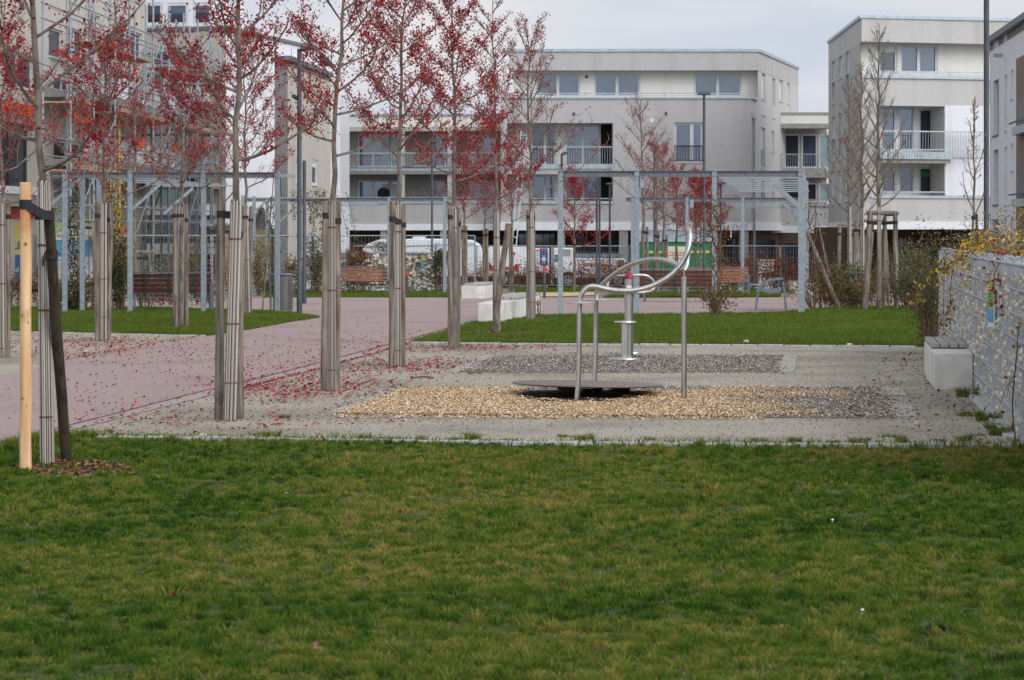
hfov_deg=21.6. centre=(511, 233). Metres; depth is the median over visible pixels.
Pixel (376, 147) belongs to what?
window
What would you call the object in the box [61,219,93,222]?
stake crossbar
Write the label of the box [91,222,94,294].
tree stake
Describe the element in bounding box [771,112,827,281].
link building
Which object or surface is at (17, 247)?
banner
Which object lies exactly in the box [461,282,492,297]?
seat block
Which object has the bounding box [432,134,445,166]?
window
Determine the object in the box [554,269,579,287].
hedge plant
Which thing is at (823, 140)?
window
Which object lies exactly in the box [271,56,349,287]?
tan house
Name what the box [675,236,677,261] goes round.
tree stake
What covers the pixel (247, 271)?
young tree
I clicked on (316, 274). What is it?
shrub
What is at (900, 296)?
shrub
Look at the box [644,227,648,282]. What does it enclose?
tree stake
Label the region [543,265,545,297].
bollard
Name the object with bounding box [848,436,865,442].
grass tuft
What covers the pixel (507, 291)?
ground
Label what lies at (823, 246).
tilted pole
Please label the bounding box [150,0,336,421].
young tree
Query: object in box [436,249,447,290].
shrub
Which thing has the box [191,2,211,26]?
window
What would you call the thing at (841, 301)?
shrub
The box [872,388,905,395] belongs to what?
edging slab
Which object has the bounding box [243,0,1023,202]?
sky
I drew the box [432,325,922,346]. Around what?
lawn
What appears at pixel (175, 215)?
tree stake
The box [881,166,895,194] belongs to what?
window
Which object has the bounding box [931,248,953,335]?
climbing plant
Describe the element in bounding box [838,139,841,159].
window
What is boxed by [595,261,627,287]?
hedge plant
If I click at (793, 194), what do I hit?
window
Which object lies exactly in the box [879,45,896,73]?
window
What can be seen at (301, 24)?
young tree
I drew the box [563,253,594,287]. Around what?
hedge plant
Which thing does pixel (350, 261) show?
shrub
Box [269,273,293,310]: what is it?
litter bin
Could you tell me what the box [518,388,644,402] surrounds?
hollow
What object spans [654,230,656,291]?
tree stake
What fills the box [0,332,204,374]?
gravel ground
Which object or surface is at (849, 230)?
young tree
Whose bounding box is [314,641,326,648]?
dead leaf
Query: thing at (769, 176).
pergola
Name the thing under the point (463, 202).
young tree
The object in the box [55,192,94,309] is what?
climbing plant
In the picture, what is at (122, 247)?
shrub
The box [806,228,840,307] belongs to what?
tilted pole
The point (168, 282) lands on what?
park bench
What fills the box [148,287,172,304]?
shrub
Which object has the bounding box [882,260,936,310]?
shrub
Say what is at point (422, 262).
info board
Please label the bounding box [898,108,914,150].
window
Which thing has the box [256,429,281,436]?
grass tuft
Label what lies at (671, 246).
site container
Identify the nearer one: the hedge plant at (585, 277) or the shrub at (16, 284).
the shrub at (16, 284)
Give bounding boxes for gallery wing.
[350,114,500,284]
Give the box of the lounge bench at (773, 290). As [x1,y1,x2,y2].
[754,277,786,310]
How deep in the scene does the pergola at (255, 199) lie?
83.95 m
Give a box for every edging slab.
[329,387,402,412]
[449,356,497,371]
[772,355,796,371]
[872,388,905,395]
[877,405,916,416]
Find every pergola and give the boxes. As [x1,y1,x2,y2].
[46,170,294,311]
[241,195,451,293]
[558,169,808,313]
[626,197,808,292]
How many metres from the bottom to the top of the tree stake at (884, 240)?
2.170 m
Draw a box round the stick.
[412,376,433,377]
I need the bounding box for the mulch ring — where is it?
[38,463,133,476]
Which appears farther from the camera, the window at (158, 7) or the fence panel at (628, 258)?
the window at (158, 7)
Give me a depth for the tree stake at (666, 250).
93.97 m
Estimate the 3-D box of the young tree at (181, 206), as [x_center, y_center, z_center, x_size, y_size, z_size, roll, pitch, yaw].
[-5.766,-0.924,47.115,1.894,5.160,2.449,0,0,-29]
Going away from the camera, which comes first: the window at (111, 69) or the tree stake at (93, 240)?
the tree stake at (93, 240)
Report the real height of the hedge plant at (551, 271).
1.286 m
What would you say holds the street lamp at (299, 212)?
on the path
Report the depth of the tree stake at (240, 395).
23.85 m
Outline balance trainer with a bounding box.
[512,227,691,400]
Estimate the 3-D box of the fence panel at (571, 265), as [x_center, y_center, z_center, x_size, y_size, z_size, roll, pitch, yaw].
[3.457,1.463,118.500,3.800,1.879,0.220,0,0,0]
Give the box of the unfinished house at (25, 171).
[0,0,182,291]
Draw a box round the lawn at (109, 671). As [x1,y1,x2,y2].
[0,440,1023,679]
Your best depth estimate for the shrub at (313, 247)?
82.04 m
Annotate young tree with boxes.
[0,0,167,465]
[0,7,113,357]
[20,15,207,340]
[61,80,98,293]
[107,66,163,299]
[127,34,247,325]
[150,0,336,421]
[191,57,246,201]
[205,19,297,312]
[263,0,433,390]
[340,0,471,365]
[392,0,531,347]
[430,149,484,283]
[445,0,546,300]
[462,147,514,281]
[485,11,609,318]
[490,149,542,290]
[549,162,613,275]
[605,92,681,282]
[632,126,690,291]
[644,141,690,291]
[647,161,701,288]
[664,165,728,278]
[669,166,723,278]
[692,170,751,238]
[816,76,875,281]
[838,60,895,283]
[839,23,921,309]
[959,97,991,247]
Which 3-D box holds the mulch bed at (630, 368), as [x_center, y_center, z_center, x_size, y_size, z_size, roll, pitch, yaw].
[1.516,1.642,33.935,4.248,0.001,4.297,0,0,0]
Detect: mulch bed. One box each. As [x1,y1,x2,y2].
[367,388,892,417]
[463,356,774,371]
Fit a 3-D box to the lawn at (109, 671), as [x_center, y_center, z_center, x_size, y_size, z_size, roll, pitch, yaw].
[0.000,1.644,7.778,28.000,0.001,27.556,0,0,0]
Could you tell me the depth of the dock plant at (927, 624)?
10.86 m
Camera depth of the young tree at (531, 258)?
50.50 m
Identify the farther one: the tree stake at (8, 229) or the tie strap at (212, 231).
the tie strap at (212, 231)
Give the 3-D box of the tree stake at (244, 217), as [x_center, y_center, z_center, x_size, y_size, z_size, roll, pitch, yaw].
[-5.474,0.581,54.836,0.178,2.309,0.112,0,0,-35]
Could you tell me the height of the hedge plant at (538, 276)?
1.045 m
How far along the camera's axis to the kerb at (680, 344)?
39.46 m
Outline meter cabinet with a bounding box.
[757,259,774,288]
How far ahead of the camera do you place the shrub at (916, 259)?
62.09 m
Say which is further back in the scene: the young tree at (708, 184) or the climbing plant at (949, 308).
the young tree at (708, 184)
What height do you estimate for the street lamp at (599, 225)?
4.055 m
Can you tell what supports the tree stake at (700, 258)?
on the ground at (507, 291)
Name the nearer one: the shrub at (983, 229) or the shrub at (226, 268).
the shrub at (983, 229)
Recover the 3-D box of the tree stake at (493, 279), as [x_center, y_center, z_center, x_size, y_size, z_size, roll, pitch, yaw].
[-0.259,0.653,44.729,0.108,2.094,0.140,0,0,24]
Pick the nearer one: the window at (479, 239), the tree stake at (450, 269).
the tree stake at (450, 269)
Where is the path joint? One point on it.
(244, 381)
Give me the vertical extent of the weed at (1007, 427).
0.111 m
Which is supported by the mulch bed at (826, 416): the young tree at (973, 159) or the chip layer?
the chip layer
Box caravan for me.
[363,237,482,276]
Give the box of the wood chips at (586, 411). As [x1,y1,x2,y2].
[324,384,894,420]
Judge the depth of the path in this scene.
37.78 m
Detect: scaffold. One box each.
[40,0,227,292]
[142,47,219,271]
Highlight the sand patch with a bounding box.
[502,292,601,295]
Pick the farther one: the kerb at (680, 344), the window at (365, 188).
the window at (365, 188)
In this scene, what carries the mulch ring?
on the lawn at (109, 671)
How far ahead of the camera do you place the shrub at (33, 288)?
64.03 m
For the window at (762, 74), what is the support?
in the apartment block at (751, 97)
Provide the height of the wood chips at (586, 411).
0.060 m
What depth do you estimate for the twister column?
34.84 m
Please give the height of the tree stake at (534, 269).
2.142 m
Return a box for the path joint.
[0,322,469,441]
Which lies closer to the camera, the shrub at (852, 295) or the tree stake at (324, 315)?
the tree stake at (324, 315)
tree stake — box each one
[5,200,10,357]
[19,182,50,468]
[36,211,71,461]
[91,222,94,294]
[94,202,99,340]
[107,203,112,339]
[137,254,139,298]
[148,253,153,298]
[172,203,183,325]
[184,204,188,324]
[214,198,229,419]
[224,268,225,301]
[228,217,243,418]
[242,206,247,313]
[248,206,252,311]
[320,201,329,390]
[335,202,340,390]
[389,202,401,367]
[401,203,405,365]
[447,207,458,347]
[458,208,460,345]
[461,225,464,285]
[463,226,467,282]
[482,229,484,281]
[485,229,487,281]
[493,210,494,307]
[493,223,511,332]
[509,237,512,290]
[526,210,529,318]
[534,211,535,318]
[573,239,575,291]
[642,226,644,282]
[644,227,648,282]
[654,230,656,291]
[656,231,659,291]
[662,235,663,289]
[664,235,667,291]
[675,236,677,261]
[693,239,696,278]
[699,239,701,278]
[836,224,846,277]
[852,221,859,281]
[862,211,876,309]
[864,229,890,303]
[870,225,873,271]
[881,214,898,308]
[882,216,886,306]
[971,214,977,240]
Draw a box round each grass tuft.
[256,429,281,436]
[273,413,291,417]
[456,431,488,439]
[556,433,573,437]
[566,432,596,439]
[752,438,766,441]
[785,436,803,441]
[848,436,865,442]
[890,435,910,442]
[951,430,980,440]
[977,420,1006,428]
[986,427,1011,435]
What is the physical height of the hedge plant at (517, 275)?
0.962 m
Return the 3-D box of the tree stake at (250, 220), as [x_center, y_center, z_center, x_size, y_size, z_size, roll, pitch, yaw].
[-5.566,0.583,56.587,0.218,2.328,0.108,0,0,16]
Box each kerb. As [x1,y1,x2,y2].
[10,331,205,335]
[98,435,1011,447]
[407,342,915,346]
[968,391,1013,439]
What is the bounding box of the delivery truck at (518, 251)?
[488,246,526,287]
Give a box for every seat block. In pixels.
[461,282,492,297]
[478,292,541,321]
[924,337,972,389]
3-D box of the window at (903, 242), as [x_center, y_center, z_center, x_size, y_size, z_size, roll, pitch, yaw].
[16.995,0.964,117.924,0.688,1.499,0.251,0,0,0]
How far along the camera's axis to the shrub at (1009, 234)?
32.51 m
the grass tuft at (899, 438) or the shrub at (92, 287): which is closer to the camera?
the grass tuft at (899, 438)
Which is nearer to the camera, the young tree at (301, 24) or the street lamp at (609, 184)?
the young tree at (301, 24)
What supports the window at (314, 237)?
in the tan house at (316, 156)
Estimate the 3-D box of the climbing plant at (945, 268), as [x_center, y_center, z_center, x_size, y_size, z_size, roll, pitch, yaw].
[4.957,0.490,31.017,0.402,0.777,2.091,0,0,-14]
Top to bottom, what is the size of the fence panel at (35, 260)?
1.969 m
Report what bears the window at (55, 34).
in the unfinished house at (25, 171)
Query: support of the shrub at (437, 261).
on the lawn
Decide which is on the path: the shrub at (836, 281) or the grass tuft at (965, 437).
the shrub at (836, 281)
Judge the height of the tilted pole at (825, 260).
1.748 m
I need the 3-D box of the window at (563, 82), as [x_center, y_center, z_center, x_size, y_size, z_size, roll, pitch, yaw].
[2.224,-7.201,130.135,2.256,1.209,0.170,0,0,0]
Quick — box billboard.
[535,248,548,271]
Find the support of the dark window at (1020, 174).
in the white house at (1006, 42)
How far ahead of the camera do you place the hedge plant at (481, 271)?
111.93 m
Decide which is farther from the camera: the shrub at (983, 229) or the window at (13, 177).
the window at (13, 177)
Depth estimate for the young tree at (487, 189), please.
91.97 m
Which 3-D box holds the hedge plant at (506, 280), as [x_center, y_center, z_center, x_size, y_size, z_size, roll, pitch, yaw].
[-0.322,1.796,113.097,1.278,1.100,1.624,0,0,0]
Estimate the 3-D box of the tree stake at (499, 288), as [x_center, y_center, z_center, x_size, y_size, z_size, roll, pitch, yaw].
[-0.159,0.764,44.030,0.305,1.874,0.157,0,0,0]
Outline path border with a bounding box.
[18,324,464,438]
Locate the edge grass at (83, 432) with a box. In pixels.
[0,427,1023,450]
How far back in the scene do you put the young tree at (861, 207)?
66.96 m
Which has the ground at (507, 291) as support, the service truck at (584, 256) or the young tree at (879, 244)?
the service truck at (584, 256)
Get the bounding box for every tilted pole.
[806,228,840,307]
[815,211,833,288]
[820,235,834,305]
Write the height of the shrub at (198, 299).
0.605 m
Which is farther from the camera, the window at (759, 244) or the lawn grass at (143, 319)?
the window at (759, 244)
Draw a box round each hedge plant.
[461,269,482,282]
[468,258,492,281]
[489,267,516,288]
[504,267,525,287]
[513,253,548,287]
[523,266,554,286]
[538,261,557,287]
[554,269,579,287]
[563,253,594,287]
[582,254,624,282]
[582,268,601,285]
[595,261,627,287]
[605,258,630,287]
[629,261,652,282]
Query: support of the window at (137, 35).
in the unfinished house at (25, 171)
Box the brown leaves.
[37,352,1010,675]
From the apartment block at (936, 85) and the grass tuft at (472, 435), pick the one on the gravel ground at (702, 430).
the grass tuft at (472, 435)
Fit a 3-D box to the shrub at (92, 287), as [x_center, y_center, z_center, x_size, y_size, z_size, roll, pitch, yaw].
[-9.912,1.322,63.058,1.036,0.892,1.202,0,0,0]
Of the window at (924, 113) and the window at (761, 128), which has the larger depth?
the window at (761, 128)
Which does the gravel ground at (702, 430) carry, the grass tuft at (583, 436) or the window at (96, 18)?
the grass tuft at (583, 436)
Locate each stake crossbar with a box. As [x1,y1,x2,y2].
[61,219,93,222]
[126,250,153,253]
[200,224,229,226]
[838,223,859,226]
[853,219,882,222]
[866,210,898,215]
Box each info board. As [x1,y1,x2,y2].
[421,255,423,270]
[987,279,994,327]
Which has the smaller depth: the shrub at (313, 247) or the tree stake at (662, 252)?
the shrub at (313, 247)
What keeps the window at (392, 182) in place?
in the gallery wing
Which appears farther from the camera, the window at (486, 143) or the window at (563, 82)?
the window at (486, 143)
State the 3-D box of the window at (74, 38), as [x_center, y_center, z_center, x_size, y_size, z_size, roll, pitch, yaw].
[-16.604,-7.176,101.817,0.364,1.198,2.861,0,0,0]
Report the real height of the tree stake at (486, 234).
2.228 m
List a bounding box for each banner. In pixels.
[15,222,19,282]
[55,222,91,290]
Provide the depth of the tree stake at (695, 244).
105.96 m
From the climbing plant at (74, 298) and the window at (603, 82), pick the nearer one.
the climbing plant at (74, 298)
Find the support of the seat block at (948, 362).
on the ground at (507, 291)
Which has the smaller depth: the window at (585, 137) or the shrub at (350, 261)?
the shrub at (350, 261)
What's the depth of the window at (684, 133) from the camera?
127.47 m
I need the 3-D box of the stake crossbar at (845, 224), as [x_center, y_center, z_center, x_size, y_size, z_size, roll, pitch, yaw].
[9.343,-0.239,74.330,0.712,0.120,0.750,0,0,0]
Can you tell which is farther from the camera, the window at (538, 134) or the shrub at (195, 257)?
the window at (538, 134)
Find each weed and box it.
[952,384,980,396]
[955,409,985,416]
[974,410,1001,421]
[986,423,1012,434]
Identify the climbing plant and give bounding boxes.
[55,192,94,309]
[87,170,138,308]
[252,195,296,293]
[687,194,746,313]
[776,197,842,308]
[907,244,979,306]
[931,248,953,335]
[940,255,958,332]
[950,227,1016,282]
[978,228,1020,259]
[979,242,1015,317]
[993,319,1021,444]
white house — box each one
[146,0,335,287]
[989,12,1023,254]
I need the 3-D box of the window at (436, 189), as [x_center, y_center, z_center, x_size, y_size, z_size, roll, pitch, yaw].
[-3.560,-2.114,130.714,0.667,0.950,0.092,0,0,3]
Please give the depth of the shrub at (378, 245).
88.27 m
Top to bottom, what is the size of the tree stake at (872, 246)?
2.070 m
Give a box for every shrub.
[10,271,36,305]
[17,271,70,306]
[70,272,94,306]
[111,245,135,309]
[113,213,126,308]
[126,287,161,306]
[139,247,192,295]
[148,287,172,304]
[177,227,215,295]
[189,283,215,304]
[208,245,254,292]
[253,240,273,295]
[281,253,313,292]
[306,233,342,292]
[306,255,321,290]
[343,244,360,290]
[349,236,375,290]
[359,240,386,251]
[426,242,447,290]
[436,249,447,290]
[534,285,543,318]
[718,258,747,288]
[733,247,764,288]
[744,249,780,289]
[756,266,787,288]
[771,247,797,288]
[774,259,797,285]
[806,266,853,307]
[808,251,848,303]
[819,274,858,306]
[825,258,871,300]
[833,282,874,306]
[844,256,900,299]
[849,276,876,305]
[871,268,909,301]
[873,236,923,293]
[876,266,923,308]
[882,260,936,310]
[886,239,933,294]
[898,231,947,305]
[898,259,938,346]
[904,216,973,335]
[913,256,938,314]
[931,193,1023,265]
[955,179,1023,304]
[958,182,1023,256]
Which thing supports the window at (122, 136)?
in the unfinished house at (25, 171)
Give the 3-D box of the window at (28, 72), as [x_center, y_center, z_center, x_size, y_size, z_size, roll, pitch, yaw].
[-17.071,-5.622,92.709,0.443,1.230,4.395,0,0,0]
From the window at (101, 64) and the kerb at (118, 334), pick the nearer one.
the kerb at (118, 334)
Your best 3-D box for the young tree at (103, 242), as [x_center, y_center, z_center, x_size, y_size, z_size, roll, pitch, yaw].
[-6.154,-0.874,41.134,2.254,5.049,2.174,0,0,33]
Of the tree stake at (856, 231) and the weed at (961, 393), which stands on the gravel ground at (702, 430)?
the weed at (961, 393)
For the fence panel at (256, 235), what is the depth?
93.03 m
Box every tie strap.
[125,256,147,259]
[206,230,228,233]
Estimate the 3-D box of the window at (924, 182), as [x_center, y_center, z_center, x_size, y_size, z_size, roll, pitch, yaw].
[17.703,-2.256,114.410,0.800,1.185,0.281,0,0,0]
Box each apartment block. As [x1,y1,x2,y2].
[500,49,799,284]
[814,15,1013,286]
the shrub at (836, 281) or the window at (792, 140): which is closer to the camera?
the shrub at (836, 281)
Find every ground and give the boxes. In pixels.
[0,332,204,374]
[10,282,902,386]
[70,343,1022,445]
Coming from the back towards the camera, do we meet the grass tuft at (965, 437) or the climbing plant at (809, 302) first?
the climbing plant at (809, 302)
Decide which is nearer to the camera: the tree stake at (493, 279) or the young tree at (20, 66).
the young tree at (20, 66)
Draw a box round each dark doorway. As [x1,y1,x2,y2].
[601,124,611,163]
[601,177,611,200]
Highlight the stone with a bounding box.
[1009,433,1019,440]
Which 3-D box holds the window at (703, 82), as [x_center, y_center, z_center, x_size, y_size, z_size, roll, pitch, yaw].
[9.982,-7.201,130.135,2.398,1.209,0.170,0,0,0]
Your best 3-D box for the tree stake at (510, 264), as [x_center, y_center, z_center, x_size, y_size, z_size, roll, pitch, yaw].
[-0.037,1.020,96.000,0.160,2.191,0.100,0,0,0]
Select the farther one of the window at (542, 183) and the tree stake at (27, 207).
the window at (542, 183)
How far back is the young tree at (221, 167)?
69.99 m
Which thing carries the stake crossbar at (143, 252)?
attached to the tree stake
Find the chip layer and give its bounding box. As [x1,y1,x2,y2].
[354,391,740,416]
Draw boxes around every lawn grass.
[10,305,319,335]
[262,289,460,296]
[514,286,891,292]
[603,291,780,297]
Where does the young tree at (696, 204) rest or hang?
on the lawn
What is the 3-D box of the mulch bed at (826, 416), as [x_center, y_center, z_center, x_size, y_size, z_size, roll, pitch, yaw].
[1.184,1.642,26.286,5.562,0.001,4.683,0,0,0]
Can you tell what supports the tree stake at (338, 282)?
on the gravel ground at (702, 430)
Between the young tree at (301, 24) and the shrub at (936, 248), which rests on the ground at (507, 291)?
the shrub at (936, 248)
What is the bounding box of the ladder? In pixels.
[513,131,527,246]
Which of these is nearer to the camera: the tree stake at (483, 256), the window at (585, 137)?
the tree stake at (483, 256)
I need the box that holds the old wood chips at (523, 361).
[319,352,998,436]
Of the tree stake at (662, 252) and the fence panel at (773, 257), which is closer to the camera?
the tree stake at (662, 252)
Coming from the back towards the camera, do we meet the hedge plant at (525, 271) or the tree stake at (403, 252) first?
the hedge plant at (525, 271)
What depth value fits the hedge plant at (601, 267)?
111.92 m
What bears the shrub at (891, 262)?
on the ground at (507, 291)
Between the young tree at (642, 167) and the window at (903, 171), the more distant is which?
the window at (903, 171)
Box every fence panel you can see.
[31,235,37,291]
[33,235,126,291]
[124,235,215,290]
[212,235,296,289]
[306,235,386,289]
[406,235,475,288]
[419,246,460,285]
[476,246,551,287]
[549,246,627,287]
[624,246,629,287]
[717,246,779,287]
[776,246,793,287]
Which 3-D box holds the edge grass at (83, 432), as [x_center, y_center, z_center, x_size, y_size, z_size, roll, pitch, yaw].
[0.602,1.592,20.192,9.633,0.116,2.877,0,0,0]
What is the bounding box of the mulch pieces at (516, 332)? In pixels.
[471,329,532,333]
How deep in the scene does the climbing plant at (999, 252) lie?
25.34 m
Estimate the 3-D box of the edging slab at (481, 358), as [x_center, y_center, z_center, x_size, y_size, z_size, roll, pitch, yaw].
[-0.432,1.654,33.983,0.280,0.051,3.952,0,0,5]
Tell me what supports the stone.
on the gravel ground at (702, 430)
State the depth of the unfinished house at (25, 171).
98.11 m
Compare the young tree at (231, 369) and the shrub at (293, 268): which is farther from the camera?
the shrub at (293, 268)
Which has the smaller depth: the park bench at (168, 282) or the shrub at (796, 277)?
the park bench at (168, 282)
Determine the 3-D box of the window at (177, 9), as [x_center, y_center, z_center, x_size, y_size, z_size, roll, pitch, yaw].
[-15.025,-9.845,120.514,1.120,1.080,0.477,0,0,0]
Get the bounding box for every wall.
[312,251,437,290]
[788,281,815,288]
[937,248,1023,443]
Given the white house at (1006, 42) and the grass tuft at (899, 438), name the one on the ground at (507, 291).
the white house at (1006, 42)
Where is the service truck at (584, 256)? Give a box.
[553,248,626,287]
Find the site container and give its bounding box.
[639,231,717,282]
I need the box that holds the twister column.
[606,273,655,359]
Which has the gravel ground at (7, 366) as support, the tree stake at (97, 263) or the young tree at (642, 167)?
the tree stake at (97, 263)
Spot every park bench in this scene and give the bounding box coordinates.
[133,272,215,308]
[341,266,388,292]
[639,269,711,301]
[674,267,749,293]
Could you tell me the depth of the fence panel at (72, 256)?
93.00 m
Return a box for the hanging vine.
[289,188,358,242]
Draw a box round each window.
[0,123,26,186]
[5,50,33,91]
[49,28,64,61]
[54,79,77,109]
[54,139,80,203]
[68,28,81,56]
[91,14,99,31]
[100,55,106,72]
[105,130,125,140]
[111,69,139,82]
[113,24,139,56]
[146,2,162,26]
[147,52,192,66]
[147,74,162,87]
[167,2,188,26]
[186,111,209,127]
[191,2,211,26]
[311,231,315,264]
[312,159,318,186]
[350,236,357,251]
[358,134,387,165]
[358,181,388,196]
[391,134,397,165]
[391,181,397,196]
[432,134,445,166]
[433,181,445,196]
[468,134,493,166]
[468,181,494,199]
[468,236,482,246]
[518,233,555,269]
[531,125,555,163]
[532,175,555,200]
[535,73,579,96]
[566,125,599,163]
[566,177,595,200]
[571,235,584,281]
[594,73,639,96]
[608,234,618,252]
[674,123,702,162]
[694,73,741,96]
[728,238,736,275]
[755,239,773,281]
[761,128,765,168]
[762,74,766,115]
[772,79,775,118]
[779,80,783,102]
[785,243,813,277]
[786,134,799,167]
[786,184,797,197]
[802,134,816,167]
[808,183,816,201]
[819,134,827,167]
[819,183,827,201]
[830,171,833,204]
[838,57,841,79]
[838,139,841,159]
[839,170,840,203]
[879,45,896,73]
[881,107,895,150]
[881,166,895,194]
[892,239,905,271]
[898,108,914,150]
[898,166,914,194]
[900,45,936,73]
[919,108,929,150]
[919,167,929,194]
[941,239,968,251]
[992,81,998,137]
[1018,100,1023,124]
[1018,172,1023,197]
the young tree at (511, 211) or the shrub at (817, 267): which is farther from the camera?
the young tree at (511, 211)
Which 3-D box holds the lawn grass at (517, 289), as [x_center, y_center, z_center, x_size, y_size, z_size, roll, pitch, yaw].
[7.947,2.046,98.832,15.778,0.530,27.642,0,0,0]
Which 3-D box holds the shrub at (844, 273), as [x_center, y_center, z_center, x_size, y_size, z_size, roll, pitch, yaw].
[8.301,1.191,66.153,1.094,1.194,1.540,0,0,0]
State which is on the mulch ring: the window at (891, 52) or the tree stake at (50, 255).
the tree stake at (50, 255)
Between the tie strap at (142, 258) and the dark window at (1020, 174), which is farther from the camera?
the dark window at (1020, 174)
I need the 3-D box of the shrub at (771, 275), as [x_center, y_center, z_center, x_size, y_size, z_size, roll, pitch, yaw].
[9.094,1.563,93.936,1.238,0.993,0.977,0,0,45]
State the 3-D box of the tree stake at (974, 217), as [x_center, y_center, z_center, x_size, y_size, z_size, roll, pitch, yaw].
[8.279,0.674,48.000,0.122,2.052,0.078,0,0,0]
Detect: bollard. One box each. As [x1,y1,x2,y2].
[406,272,407,293]
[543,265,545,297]
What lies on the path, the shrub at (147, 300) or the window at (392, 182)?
the shrub at (147, 300)
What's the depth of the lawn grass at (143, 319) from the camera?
49.91 m
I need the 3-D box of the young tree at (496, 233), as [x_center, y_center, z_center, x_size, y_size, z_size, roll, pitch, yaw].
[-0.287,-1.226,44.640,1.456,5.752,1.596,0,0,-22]
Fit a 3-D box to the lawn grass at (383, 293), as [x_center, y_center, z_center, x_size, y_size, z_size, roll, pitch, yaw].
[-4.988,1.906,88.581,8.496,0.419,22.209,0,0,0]
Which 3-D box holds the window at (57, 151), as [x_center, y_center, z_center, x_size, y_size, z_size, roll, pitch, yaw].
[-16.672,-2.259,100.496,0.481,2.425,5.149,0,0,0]
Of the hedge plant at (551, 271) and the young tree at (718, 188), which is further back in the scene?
the young tree at (718, 188)
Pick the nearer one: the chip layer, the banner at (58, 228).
the chip layer
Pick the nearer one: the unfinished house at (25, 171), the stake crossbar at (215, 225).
the stake crossbar at (215, 225)
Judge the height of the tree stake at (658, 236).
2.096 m
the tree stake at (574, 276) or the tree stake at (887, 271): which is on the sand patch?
the tree stake at (574, 276)
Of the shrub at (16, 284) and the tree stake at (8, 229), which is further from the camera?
the shrub at (16, 284)
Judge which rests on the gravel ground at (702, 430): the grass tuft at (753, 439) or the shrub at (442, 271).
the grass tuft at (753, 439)
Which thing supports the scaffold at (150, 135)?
on the ground at (507, 291)
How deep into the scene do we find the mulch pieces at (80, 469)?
18.53 m
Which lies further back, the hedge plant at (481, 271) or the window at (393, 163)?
the window at (393, 163)
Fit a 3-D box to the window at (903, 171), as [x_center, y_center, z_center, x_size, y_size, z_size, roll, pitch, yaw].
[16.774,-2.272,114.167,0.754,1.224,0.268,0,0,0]
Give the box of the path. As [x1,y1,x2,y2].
[0,297,935,440]
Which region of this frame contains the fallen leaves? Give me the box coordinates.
[1,315,587,449]
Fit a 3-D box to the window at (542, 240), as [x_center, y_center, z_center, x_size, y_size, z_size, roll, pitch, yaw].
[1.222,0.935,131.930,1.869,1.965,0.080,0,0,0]
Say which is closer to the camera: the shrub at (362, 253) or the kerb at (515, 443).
the kerb at (515, 443)
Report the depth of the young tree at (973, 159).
47.98 m
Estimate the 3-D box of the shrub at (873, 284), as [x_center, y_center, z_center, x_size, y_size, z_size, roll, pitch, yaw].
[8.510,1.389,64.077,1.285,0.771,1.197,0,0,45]
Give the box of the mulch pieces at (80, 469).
[7,457,137,475]
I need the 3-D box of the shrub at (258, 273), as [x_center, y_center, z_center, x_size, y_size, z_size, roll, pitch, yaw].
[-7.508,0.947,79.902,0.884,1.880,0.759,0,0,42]
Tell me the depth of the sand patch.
83.99 m
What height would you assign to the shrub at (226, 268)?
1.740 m
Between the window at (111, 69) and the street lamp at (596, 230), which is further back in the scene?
the window at (111, 69)
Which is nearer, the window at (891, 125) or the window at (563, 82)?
the window at (891, 125)
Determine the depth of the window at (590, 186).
129.06 m
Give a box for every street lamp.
[291,46,308,312]
[302,161,305,303]
[431,140,439,249]
[561,152,568,168]
[596,177,597,283]
[598,177,600,291]
[606,183,612,286]
[648,142,654,268]
[697,92,710,300]
[718,182,725,288]
[984,0,988,243]
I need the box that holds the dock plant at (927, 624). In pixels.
[919,618,951,632]
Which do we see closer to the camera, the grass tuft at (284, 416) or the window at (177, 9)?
the grass tuft at (284, 416)
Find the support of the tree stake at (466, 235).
on the lawn
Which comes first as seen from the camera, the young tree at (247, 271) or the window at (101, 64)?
the young tree at (247, 271)
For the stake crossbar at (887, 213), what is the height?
0.127 m
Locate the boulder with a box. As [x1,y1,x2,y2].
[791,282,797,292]
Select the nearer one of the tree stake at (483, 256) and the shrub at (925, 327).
the shrub at (925, 327)

